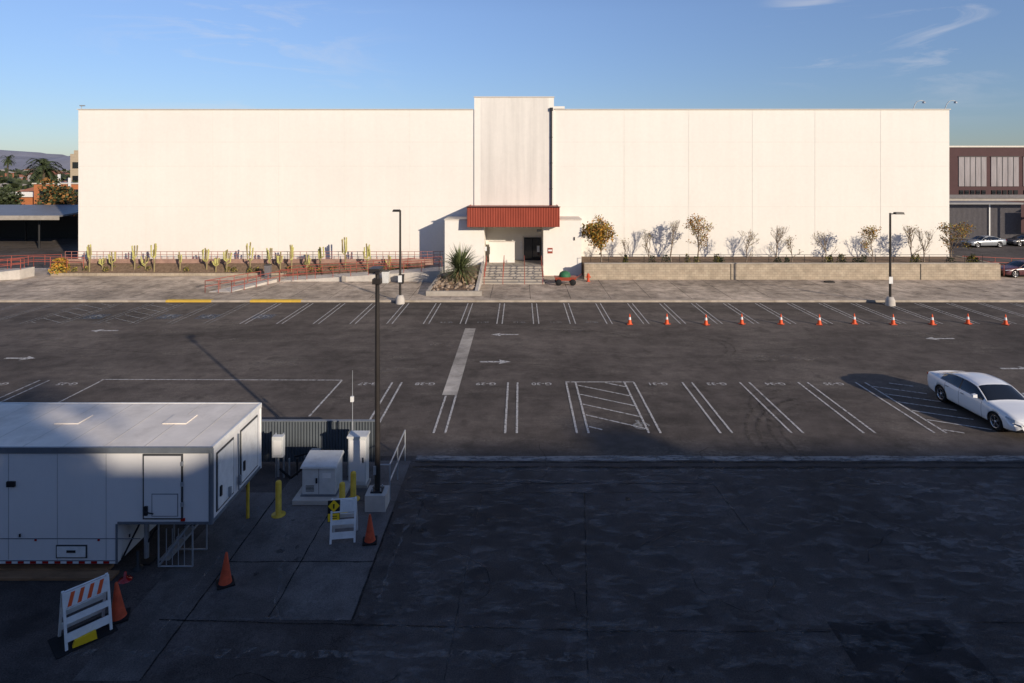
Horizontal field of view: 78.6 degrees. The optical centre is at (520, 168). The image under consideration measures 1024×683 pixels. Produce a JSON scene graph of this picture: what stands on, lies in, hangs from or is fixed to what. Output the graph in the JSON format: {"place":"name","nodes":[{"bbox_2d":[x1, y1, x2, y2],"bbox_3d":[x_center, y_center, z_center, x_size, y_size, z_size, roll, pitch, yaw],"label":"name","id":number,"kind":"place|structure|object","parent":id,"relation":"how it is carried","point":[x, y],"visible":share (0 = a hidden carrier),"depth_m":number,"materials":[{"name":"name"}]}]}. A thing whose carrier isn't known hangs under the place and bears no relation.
{"place":"outdoors","nodes":[
{"label":"outdoors","id":0,"kind":"place"},
{"bbox_2d":[15,191,33,204],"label":"shop building","id":1,"kind":"structure","parent":0,"point":[28,196],"depth_m":112.00,"materials":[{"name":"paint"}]},
{"bbox_2d":[0,150,69,169],"bbox_3d":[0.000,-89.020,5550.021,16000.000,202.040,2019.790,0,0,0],"label":"hills","id":2,"kind":"structure","parent":0,"point":[21,158],"depth_m":5347.07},
{"bbox_2d":[0,456,1023,682],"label":"service yard paving","id":3,"kind":"structure","parent":0,"point":[804,548],"depth_m":15.14,"materials":[{"name":"asphalt"}]},
{"bbox_2d":[0,564,119,580],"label":"timber boards","id":4,"kind":"object","parent":3,"relation":"on","point":[48,572],"visible":0.89,"depth_m":15.36,"materials":[{"name":"wood"}]},
{"bbox_2d":[47,572,117,659],"bbox_3d":[-9.357,9.447,13.389,0.770,1.083,1.100,0,0,42],"label":"frame barricade","id":5,"kind":"object","parent":3,"relation":"on","point":[66,642],"visible":1,"depth_m":13.32,"materials":[{"name":"white plastic"}]},
{"bbox_2d":[106,582,130,626],"bbox_3d":[-8.931,9.585,13.900,0.417,0.811,0.416,0,0,-25],"label":"traffic cone","id":6,"kind":"object","parent":3,"relation":"on","point":[120,613],"visible":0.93,"depth_m":13.82,"materials":[{"name":"plastic"}]},
{"bbox_2d":[0,402,261,583],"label":"production trailer","id":7,"kind":"object","parent":3,"relation":"on","point":[98,482],"visible":1,"depth_m":15.40,"materials":[{"name":"paint"}]},
{"bbox_2d":[72,461,410,680],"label":"service slab","id":8,"kind":"structure","parent":3,"relation":"on","point":[132,647],"depth_m":15.36,"materials":[{"name":"concrete"}]},
{"bbox_2d":[216,552,234,590],"bbox_3d":[-7.099,9.613,15.050,0.386,0.747,0.385,0,0,-32],"label":"traffic cone","id":9,"kind":"object","parent":8,"relation":"on","point":[226,580],"visible":1,"depth_m":14.98,"materials":[{"name":"plastic"}]},
{"bbox_2d":[271,480,285,518],"bbox_3d":[-6.980,9.495,18.050,0.400,0.990,0.400,0,0,0],"label":"safety bollard","id":10,"kind":"object","parent":8,"relation":"on","point":[279,512],"visible":1,"depth_m":17.98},
{"bbox_2d":[279,448,347,478],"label":"electrical conduits","id":11,"kind":"object","parent":8,"relation":"on","point":[288,474],"visible":0.36,"depth_m":20.26,"materials":[{"name":"metal"}]},
{"bbox_2d":[292,481,349,504],"bbox_3d":[-6.050,9.915,19.150,1.460,0.151,1.200,0,0,0],"label":"equipment pad","id":12,"kind":"object","parent":8,"relation":"on","point":[297,499],"visible":0.34,"depth_m":18.60,"materials":[{"name":"concrete"}]},
{"bbox_2d":[300,450,343,496],"bbox_3d":[-6.060,9.325,19.170,1.095,1.026,0.854,0,0,0],"label":"transformer cabinet","id":13,"kind":"object","parent":12,"relation":"on","point":[321,473],"visible":0.99,"depth_m":18.80,"materials":[{"name":"metal"}]},
{"bbox_2d":[327,497,357,543],"bbox_3d":[-4.818,9.451,16.945,0.747,1.066,0.617,0,0,-8],"label":"frame barricade","id":14,"kind":"object","parent":8,"relation":"on","point":[337,507],"visible":1,"depth_m":16.81,"materials":[{"name":"white plastic"}]},
{"bbox_2d":[339,482,347,512],"bbox_3d":[-5.200,9.570,18.250,0.400,0.840,0.400,0,0,0],"label":"safety bollard","id":15,"kind":"object","parent":8,"relation":"on","point":[341,489],"visible":0.57,"depth_m":18.19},
{"bbox_2d":[348,471,359,500],"bbox_3d":[-5.050,9.570,18.900,0.400,0.840,0.400,0,0,0],"label":"safety bollard","id":16,"kind":"object","parent":8,"relation":"on","point":[352,483],"visible":0.81,"depth_m":18.84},
{"bbox_2d":[347,431,370,487],"bbox_3d":[-5.120,9.190,19.800,0.660,1.600,0.500,0,0,0],"label":"utility cabinet","id":17,"kind":"object","parent":8,"relation":"on","point":[358,452],"visible":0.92,"depth_m":19.59,"materials":[{"name":"metal"}]},
{"bbox_2d":[350,370,353,430],"bbox_3d":[-5.450,8.275,20.274,0.100,3.450,0.108,0,0,0],"label":"antenna mast","id":18,"kind":"object","parent":17,"relation":"on","point":[352,398],"visible":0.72,"depth_m":20.29,"materials":[{"name":"white metal"}]},
{"bbox_2d":[362,514,376,545],"bbox_3d":[-4.030,9.620,16.750,0.374,0.720,0.374,0,0,-10],"label":"traffic cone","id":19,"kind":"object","parent":8,"relation":"on","point":[370,538],"visible":1,"depth_m":16.67,"materials":[{"name":"plastic"}]},
{"bbox_2d":[365,266,389,511],"bbox_3d":[-4.230,6.485,18.625,0.600,7.030,0.850,0,0,0],"label":"parking lot light pole","id":20,"kind":"object","parent":8,"relation":"on","point":[377,496],"visible":1,"depth_m":18.43,"materials":[{"name":"metal"}]},
{"bbox_2d":[380,430,405,498],"bbox_3d":[-4.150,9.463,20.150,0.448,1.074,2.548,0,0,0],"label":"pipe guardrail","id":21,"kind":"object","parent":8,"relation":"on","point":[389,464],"visible":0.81,"depth_m":20.08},
{"bbox_2d":[272,433,284,477],"bbox_3d":[-7.775,9.275,20.117,0.350,1.450,0.265,0,0,0],"label":"electrical panel","id":22,"kind":"object","parent":3,"relation":"on","point":[278,446],"visible":1,"depth_m":20.00,"materials":[{"name":"paint"}]},
{"bbox_2d":[261,419,374,461],"bbox_3d":[-7.225,9.270,21.265,4.750,1.460,0.170,0,0,0],"label":"corrugated fence","id":23,"kind":"object","parent":3,"relation":"on","point":[302,436],"visible":0.53,"depth_m":21.23,"materials":[{"name":"metal"}]},
{"bbox_2d":[255,497,876,666],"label":"pavement stains","id":24,"kind":"object","parent":3,"relation":"on","point":[500,648],"visible":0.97,"depth_m":13.07,"materials":[{"name":"black liquid"}]},
{"bbox_2d":[413,455,1023,472],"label":"concrete swale","id":25,"kind":"structure","parent":3,"relation":"on","point":[716,458],"depth_m":21.41,"materials":[{"name":"grey"}]},
{"bbox_2d":[827,620,1000,682],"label":"asphalt patch","id":26,"kind":"object","parent":3,"relation":"on","point":[893,651],"visible":1,"depth_m":12.89,"materials":[{"name":"asphalt"}]},
{"bbox_2d":[0,232,1023,455],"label":"parking lot","id":27,"kind":"structure","parent":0,"point":[300,365],"depth_m":31.58,"materials":[{"name":"asphalt"}]},
{"bbox_2d":[0,184,24,204],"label":"broadleaf tree","id":28,"kind":"object","parent":27,"relation":"on","point":[9,197],"visible":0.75,"depth_m":105.36,"materials":[{"name":"green plant"}]},
{"bbox_2d":[0,205,77,248],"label":"parking canopy","id":29,"kind":"object","parent":27,"relation":"on","point":[26,222],"visible":0.64,"depth_m":89.00,"materials":[{"name":"metal"}]},
{"bbox_2d":[22,158,65,183],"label":"palm tree","id":30,"kind":"object","parent":27,"relation":"on","point":[44,166],"visible":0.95,"depth_m":111.58,"materials":[{"name":"green plant"}]},
{"bbox_2d":[32,174,77,215],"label":"terracotta building","id":31,"kind":"structure","parent":27,"relation":"on","point":[74,185],"depth_m":108.00,"materials":[{"name":"paint"}]},
{"bbox_2d":[34,176,77,215],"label":"broadleaf tree","id":32,"kind":"object","parent":27,"relation":"on","point":[57,195],"visible":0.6,"depth_m":90.42,"materials":[{"name":"green plant"}]},
{"bbox_2d":[392,209,404,304],"bbox_3d":[-9.005,6.520,46.300,0.890,6.960,0.663,0,0,0],"label":"parking lot light pole","id":33,"kind":"object","parent":27,"relation":"on","point":[400,299],"visible":1,"depth_m":46.23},
{"bbox_2d":[442,328,475,394],"bbox_3d":[-3.130,9.990,33.350,0.660,0.001,11.500,0,0,0],"label":"drain strip","id":34,"kind":"object","parent":27,"relation":"on","point":[453,382],"visible":1,"depth_m":31.89,"materials":[{"name":"concrete"}]},
{"bbox_2d":[0,299,1023,301],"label":"kerb","id":35,"kind":"structure","parent":27,"relation":"on","point":[252,300],"depth_m":46.74,"materials":[{"name":"concrete"}]},
{"bbox_2d":[1,303,1023,432],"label":"parking stall lines","id":36,"kind":"object","parent":27,"relation":"on","point":[645,425],"visible":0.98,"depth_m":27.50,"materials":[{"name":"paint"}]},
{"bbox_2d":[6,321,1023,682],"bbox_3d":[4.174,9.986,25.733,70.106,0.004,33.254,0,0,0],"label":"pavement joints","id":37,"kind":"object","parent":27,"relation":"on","point":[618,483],"visible":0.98,"depth_m":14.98,"materials":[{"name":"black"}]},
{"bbox_2d":[885,212,904,305],"bbox_3d":[27.305,6.595,45.700,1.290,6.810,0.663,0,0,0],"label":"parking lot light pole","id":38,"kind":"object","parent":27,"relation":"on","point":[889,300],"visible":1,"depth_m":45.63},
{"bbox_2d":[927,370,1023,432],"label":"parked car","id":39,"kind":"object","parent":27,"relation":"on","point":[997,403],"visible":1,"depth_m":24.86,"materials":[{"name":"white paint"}]},
{"bbox_2d":[961,235,1005,247],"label":"parked car","id":40,"kind":"object","parent":27,"relation":"on","point":[982,240],"visible":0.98,"depth_m":79.05,"materials":[{"name":"silver paint"}]},
{"bbox_2d":[949,201,1023,238],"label":"corrugated shed","id":41,"kind":"structure","parent":27,"relation":"on","point":[1000,219],"depth_m":88.03,"materials":[{"name":"metal"}]},
{"bbox_2d":[1006,234,1023,245],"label":"parked car","id":42,"kind":"object","parent":27,"relation":"on","point":[1017,240],"visible":0.95,"depth_m":80.52,"materials":[{"name":"paint"}]},
{"bbox_2d":[0,268,1023,299],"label":"sidewalk","id":43,"kind":"structure","parent":0,"point":[45,286],"depth_m":50.92,"materials":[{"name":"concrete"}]},
{"bbox_2d":[0,267,34,279],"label":"side ramp","id":44,"kind":"structure","parent":43,"relation":"on","point":[13,274],"depth_m":55.60,"materials":[{"name":"white paint"}]},
{"bbox_2d":[0,254,83,269],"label":"side ramp handrail","id":45,"kind":"object","parent":43,"relation":"on","point":[20,258],"visible":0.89,"depth_m":57.27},
{"bbox_2d":[55,263,423,275],"bbox_3d":[-26.000,9.375,59.195,34.000,0.950,3.590,0,0,0],"label":"planting bed","id":46,"kind":"object","parent":43,"relation":"on","point":[162,267],"visible":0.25,"depth_m":58.41,"materials":[{"name":"soil"}]},
{"bbox_2d":[48,257,70,273],"bbox_3d":[-42.595,8.955,57.865,1.996,1.408,1.867,0,0,0],"label":"flowering shrub","id":47,"kind":"object","parent":46,"relation":"on","point":[55,268],"visible":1,"depth_m":57.63,"materials":[{"name":"yellow plant"}]},
{"bbox_2d":[86,244,91,271],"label":"columnar cactus","id":48,"kind":"object","parent":46,"relation":"on","point":[89,252],"visible":1,"depth_m":57.85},
{"bbox_2d":[108,251,115,270],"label":"columnar cactus","id":49,"kind":"object","parent":46,"relation":"on","point":[111,259],"visible":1,"depth_m":58.04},
{"bbox_2d":[131,245,137,269],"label":"columnar cactus","id":50,"kind":"object","parent":46,"relation":"on","point":[133,255],"visible":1,"depth_m":58.14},
{"bbox_2d":[150,243,156,271],"bbox_3d":[-33.886,8.283,57.892,0.454,2.738,0.533,0,0,0],"label":"columnar cactus","id":51,"kind":"object","parent":46,"relation":"on","point":[154,250],"visible":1,"depth_m":57.85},
{"bbox_2d":[202,248,209,269],"bbox_3d":[-29.259,8.507,58.143,0.731,2.290,0.258,0,0,-6],"label":"columnar cactus","id":52,"kind":"object","parent":46,"relation":"on","point":[206,256],"visible":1,"depth_m":58.10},
{"bbox_2d":[212,258,219,271],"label":"columnar cactus","id":53,"kind":"object","parent":46,"relation":"on","point":[215,264],"visible":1,"depth_m":57.76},
{"bbox_2d":[223,249,231,271],"bbox_3d":[-27.119,8.563,57.976,0.852,2.178,0.293,0,0,0],"label":"columnar cactus","id":54,"kind":"object","parent":46,"relation":"on","point":[226,254],"visible":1,"depth_m":57.91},
{"bbox_2d":[246,242,253,266],"bbox_3d":[-25.122,8.227,58.050,0.688,2.850,0.316,0,0,0],"label":"columnar cactus","id":55,"kind":"object","parent":46,"relation":"on","point":[249,259],"visible":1,"depth_m":58.00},
{"bbox_2d":[266,248,272,263],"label":"columnar cactus","id":56,"kind":"object","parent":46,"relation":"on","point":[269,257],"visible":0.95,"depth_m":58.13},
{"bbox_2d":[275,252,282,270],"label":"columnar cactus","id":57,"kind":"object","parent":46,"relation":"on","point":[279,259],"visible":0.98,"depth_m":58.02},
{"bbox_2d":[289,245,293,270],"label":"columnar cactus","id":58,"kind":"object","parent":46,"relation":"on","point":[291,252],"visible":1,"depth_m":57.88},
{"bbox_2d":[305,254,310,271],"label":"columnar cactus","id":59,"kind":"object","parent":46,"relation":"on","point":[307,261],"visible":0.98,"depth_m":57.86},
{"bbox_2d":[318,247,324,270],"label":"columnar cactus","id":60,"kind":"object","parent":46,"relation":"on","point":[319,254],"visible":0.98,"depth_m":57.99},
{"bbox_2d":[341,237,346,269],"bbox_3d":[-16.395,8.003,58.179,0.515,3.297,0.458,0,0,0],"label":"columnar cactus","id":61,"kind":"object","parent":46,"relation":"on","point":[344,250],"visible":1,"depth_m":58.14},
{"bbox_2d":[363,243,370,271],"bbox_3d":[-14.235,8.283,57.895,0.724,2.738,0.348,0,0,-21],"label":"columnar cactus","id":62,"kind":"object","parent":46,"relation":"on","point":[368,253],"visible":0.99,"depth_m":57.87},
{"bbox_2d":[50,259,433,275],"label":"brick wall","id":63,"kind":"structure","parent":43,"relation":"on","point":[209,261],"depth_m":59.05,"materials":[{"name":"brick"}]},
{"bbox_2d":[65,251,442,258],"bbox_3d":[-25.162,8.363,59.100,35.725,1.074,0.049,0,0,0],"label":"terrace railing","id":64,"kind":"object","parent":63,"relation":"on","point":[236,254],"visible":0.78,"depth_m":59.08,"materials":[{"name":"metal"}]},
{"bbox_2d":[205,268,306,292],"bbox_3d":[-22.246,9.237,52.375,2.941,1.227,7.873,0,0,44],"label":"handrail","id":65,"kind":"object","parent":43,"relation":"on","point":[247,277],"visible":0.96,"depth_m":51.88,"materials":[{"name":"metal"}]},
{"bbox_2d":[264,264,271,278],"bbox_3d":[-22.600,9.215,56.000,0.525,1.270,0.525,0,0,0],"label":"litter bin","id":66,"kind":"object","parent":43,"relation":"on","point":[267,268],"visible":0.92,"depth_m":55.77,"materials":[{"name":"metal"}]},
{"bbox_2d":[444,216,581,275],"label":"porch walls","id":67,"kind":"structure","parent":43,"relation":"on","point":[565,255],"depth_m":57.50,"materials":[{"name":"white paint"}]},
{"bbox_2d":[466,204,559,226],"bbox_3d":[-0.650,4.360,58.590,8.500,1.840,4.420,0,0,0],"label":"canopy","id":68,"kind":"object","parent":67,"relation":"on","point":[513,215],"visible":1,"depth_m":56.48,"materials":[{"name":"red metal"}]},
{"bbox_2d":[474,96,564,259],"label":"entrance tower","id":69,"kind":"structure","parent":67,"relation":"on","point":[512,150],"depth_m":60.87,"materials":[{"name":"paint"}]},
{"bbox_2d":[550,108,552,204],"bbox_3d":[3.000,-1.100,60.740,0.300,9.600,0.240,0,0,0],"label":"downpipe","id":70,"kind":"object","parent":69,"relation":"attached to","point":[551,137],"visible":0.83,"depth_m":60.66,"materials":[{"name":"metal"}]},
{"bbox_2d":[485,229,574,253],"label":"wall signs","id":71,"kind":"object","parent":67,"relation":"attached to","point":[550,250],"depth_m":57.46,"materials":[{"name":"red metal"}]},
{"bbox_2d":[520,236,540,259],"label":"entrance doors","id":72,"kind":"structure","parent":67,"relation":"in","point":[531,248],"depth_m":60.69,"materials":[{"name":"glass"}]},
{"bbox_2d":[581,256,983,276],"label":"planter soil","id":73,"kind":"structure","parent":43,"relation":"on","point":[765,259],"depth_m":58.97,"materials":[{"name":"soil"}]},
{"bbox_2d":[581,214,617,261],"bbox_3d":[7.100,6.410,57.719,3.478,4.346,3.344,0,0,0],"label":"autumn tree","id":74,"kind":"object","parent":73,"relation":"on","point":[597,233],"visible":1,"depth_m":56.94,"materials":[{"name":"yellow plant"}]},
{"bbox_2d":[618,238,635,257],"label":"bare tree","id":75,"kind":"object","parent":73,"relation":"on","point":[624,244],"visible":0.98,"depth_m":57.46,"materials":[{"name":"brown plant"}]},
{"bbox_2d":[640,230,653,260],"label":"bare tree","id":76,"kind":"object","parent":73,"relation":"on","point":[645,238],"visible":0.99,"depth_m":57.52,"materials":[{"name":"brown plant"}]},
{"bbox_2d":[668,221,679,261],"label":"bare tree","id":77,"kind":"object","parent":73,"relation":"on","point":[673,230],"visible":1,"depth_m":57.41,"materials":[{"name":"brown plant"}]},
{"bbox_2d":[682,213,713,259],"bbox_3d":[16.549,6.374,57.804,3.176,4.424,2.530,0,0,0],"label":"autumn tree","id":78,"kind":"object","parent":73,"relation":"on","point":[694,229],"visible":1,"depth_m":57.68,"materials":[{"name":"brown plant"}]},
{"bbox_2d":[741,230,759,261],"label":"bare tree","id":79,"kind":"object","parent":73,"relation":"on","point":[747,240],"visible":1,"depth_m":57.40,"materials":[{"name":"grey plant"}]},
{"bbox_2d":[768,225,788,257],"bbox_3d":[23.780,6.886,57.462,1.646,3.412,2.550,0,0,43],"label":"bare tree","id":80,"kind":"object","parent":73,"relation":"on","point":[778,240],"visible":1,"depth_m":57.42,"materials":[{"name":"grey plant"}]},
{"bbox_2d":[590,255,982,262],"bbox_3d":[24.239,8.154,56.200,35.922,0.851,0.043,0,0,0],"label":"metal railing","id":81,"kind":"object","parent":73,"relation":"on","point":[786,258],"visible":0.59,"depth_m":56.19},
{"bbox_2d":[781,235,800,261],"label":"bare tree","id":82,"kind":"object","parent":73,"relation":"on","point":[787,242],"visible":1,"depth_m":57.40,"materials":[{"name":"brown plant"}]},
{"bbox_2d":[810,231,837,261],"bbox_3d":[27.442,7.082,57.657,3.001,3.004,2.771,0,0,-13],"label":"bare tree","id":83,"kind":"object","parent":73,"relation":"on","point":[820,240],"visible":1,"depth_m":57.37,"materials":[{"name":"brown plant"}]},
{"bbox_2d":[858,225,881,261],"bbox_3d":[32.260,6.880,57.860,1.918,3.408,2.118,0,0,0],"label":"autumn tree","id":84,"kind":"object","parent":73,"relation":"on","point":[871,232],"visible":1,"depth_m":57.65,"materials":[{"name":"brown plant"}]},
{"bbox_2d":[903,225,927,260],"bbox_3d":[35.762,6.872,57.165,2.042,3.440,1.812,0,0,0],"label":"bare tree","id":85,"kind":"object","parent":73,"relation":"on","point":[909,232],"visible":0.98,"depth_m":57.20,"materials":[{"name":"brown plant"}]},
{"bbox_2d":[912,227,935,261],"bbox_3d":[36.753,6.935,56.995,2.194,3.310,1.727,0,0,0],"label":"bare tree","id":86,"kind":"object","parent":73,"relation":"on","point":[921,236],"visible":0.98,"depth_m":57.08,"materials":[{"name":"brown plant"}]},
{"bbox_2d":[937,221,975,259],"bbox_3d":[39.448,6.660,56.974,2.966,3.863,3.010,0,0,-33],"label":"autumn tree","id":87,"kind":"object","parent":73,"relation":"on","point":[962,229],"visible":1,"depth_m":56.91,"materials":[{"name":"brown plant"}]},
{"bbox_2d":[584,256,1000,279],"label":"block retaining wall","id":88,"kind":"structure","parent":43,"relation":"on","point":[985,270],"depth_m":55.40,"materials":[{"name":"concrete"}]},
{"bbox_2d":[962,256,1023,269],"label":"side handrail","id":89,"kind":"object","parent":43,"relation":"on","point":[998,257],"visible":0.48,"depth_m":60.28,"materials":[{"name":"metal"}]},
{"bbox_2d":[1001,260,1023,277],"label":"parked car","id":90,"kind":"object","parent":43,"relation":"on","point":[1014,269],"visible":0.81,"depth_m":56.50,"materials":[{"name":"red paint"}]},
{"label":"sidewalk staining","id":91,"kind":"object","parent":43,"relation":"on","visible":0},
{"bbox_2d":[210,279,276,291],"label":"curb ramp","id":92,"kind":"structure","parent":91,"relation":"on","point":[251,285],"depth_m":51.91,"materials":[{"name":"concrete"}]},
{"bbox_2d":[280,267,442,281],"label":"access ramp","id":93,"kind":"structure","parent":91,"relation":"on","point":[418,275],"depth_m":54.50,"materials":[{"name":"concrete"}]},
{"bbox_2d":[281,256,441,279],"bbox_3d":[-14.050,8.861,55.550,13.954,1.877,1.954,0,0,0],"label":"ramp handrail","id":94,"kind":"object","parent":93,"relation":"on","point":[390,262],"visible":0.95,"depth_m":54.60,"materials":[{"name":"metal"}]},
{"bbox_2d":[382,270,389,282],"bbox_3d":[-11.600,9.315,53.900,0.630,1.070,0.630,0,0,0],"label":"litter bin","id":95,"kind":"object","parent":91,"relation":"on","point":[385,276],"visible":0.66,"depth_m":53.63,"materials":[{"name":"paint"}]},
{"bbox_2d":[426,262,483,295],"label":"planter wall","id":96,"kind":"structure","parent":91,"relation":"on","point":[476,292],"depth_m":48.30,"materials":[{"name":"concrete"}]},
{"bbox_2d":[431,264,480,290],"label":"planter bed soil","id":97,"kind":"structure","parent":96,"relation":"in","point":[477,267],"depth_m":50.56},
{"bbox_2d":[432,272,477,290],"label":"planter rocks","id":98,"kind":"object","parent":97,"relation":"on","point":[438,283],"visible":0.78,"depth_m":50.55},
{"bbox_2d":[435,242,485,284],"bbox_3d":[-4.892,7.991,51.469,4.630,4.144,4.561,0,0,0],"label":"yucca plant","id":99,"kind":"object","parent":97,"relation":"on","point":[459,262],"visible":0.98,"depth_m":51.12,"materials":[{"name":"green plant"}]},
{"bbox_2d":[482,266,544,283],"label":"entrance steps","id":100,"kind":"structure","parent":91,"relation":"on","point":[512,274],"depth_m":54.94,"materials":[{"name":"concrete"}]},
{"bbox_2d":[484,255,542,283],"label":"step handrails","id":101,"kind":"object","parent":100,"relation":"on","point":[524,267],"visible":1,"depth_m":54.94,"materials":[{"name":"metal"}]},
{"bbox_2d":[554,271,580,285],"bbox_3d":[4.032,9.260,53.000,2.364,1.180,1.000,0,0,0],"label":"garden cart","id":102,"kind":"object","parent":91,"relation":"on","point":[563,276],"visible":1,"depth_m":52.55,"materials":[{"name":"red metal"}]},
{"bbox_2d":[0,0,1023,155],"label":"sky","id":103,"kind":"structure","parent":0,"point":[57,57],"materials":[{"name":"blue"}]},
{"bbox_2d":[78,110,948,268],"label":"walls","id":104,"kind":"structure","parent":0,"point":[426,157],"depth_m":61.00,"materials":[{"name":"white paint"}]},
{"bbox_2d":[78,110,948,255],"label":"panel joints","id":105,"kind":"object","parent":104,"relation":"attached to","point":[278,206],"visible":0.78,"depth_m":60.99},
{"bbox_2d":[77,109,950,109],"bbox_3d":[-0.650,-5.760,81.000,85.100,0.080,40.200,0,0,0],"label":"roof coping","id":106,"kind":"object","parent":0,"point":[473,109],"visible":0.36,"depth_m":60.90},
{"bbox_2d":[949,146,1023,231],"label":"maroon warehouse","id":107,"kind":"structure","parent":0,"point":[986,172],"depth_m":97.90,"materials":[{"name":"paint"}]},
{"bbox_2d":[949,199,1023,200],"bbox_3d":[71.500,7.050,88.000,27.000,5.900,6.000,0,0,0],"label":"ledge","id":108,"kind":"object","parent":107,"relation":"attached to","point":[986,199],"depth_m":85.00,"materials":[{"name":"concrete"}]},
{"label":"ground","id":109,"kind":"structure","parent":0,"visible":0},
{"bbox_2d":[0,155,16,177],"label":"palm tree","id":110,"kind":"object","parent":109,"relation":"on","point":[8,162],"visible":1,"depth_m":199.78,"materials":[{"name":"green plant"}]},
{"bbox_2d":[0,169,68,191],"bbox_3d":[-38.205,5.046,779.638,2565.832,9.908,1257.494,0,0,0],"label":"distant buildings","id":111,"kind":"structure","parent":109,"relation":"on","point":[28,179],"depth_m":226.43,"materials":[{"name":"orange paint"}]},
{"bbox_2d":[0,167,69,191],"bbox_3d":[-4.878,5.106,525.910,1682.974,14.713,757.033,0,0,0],"label":"distant trees","id":112,"kind":"object","parent":109,"relation":"on","point":[16,182],"visible":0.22,"depth_m":188.99,"materials":[{"name":"green plant"}]},
{"bbox_2d":[70,150,77,181],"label":"tan apartment building","id":113,"kind":"structure","parent":109,"relation":"on","point":[74,166],"depth_m":138.00,"materials":[{"name":"paint"}]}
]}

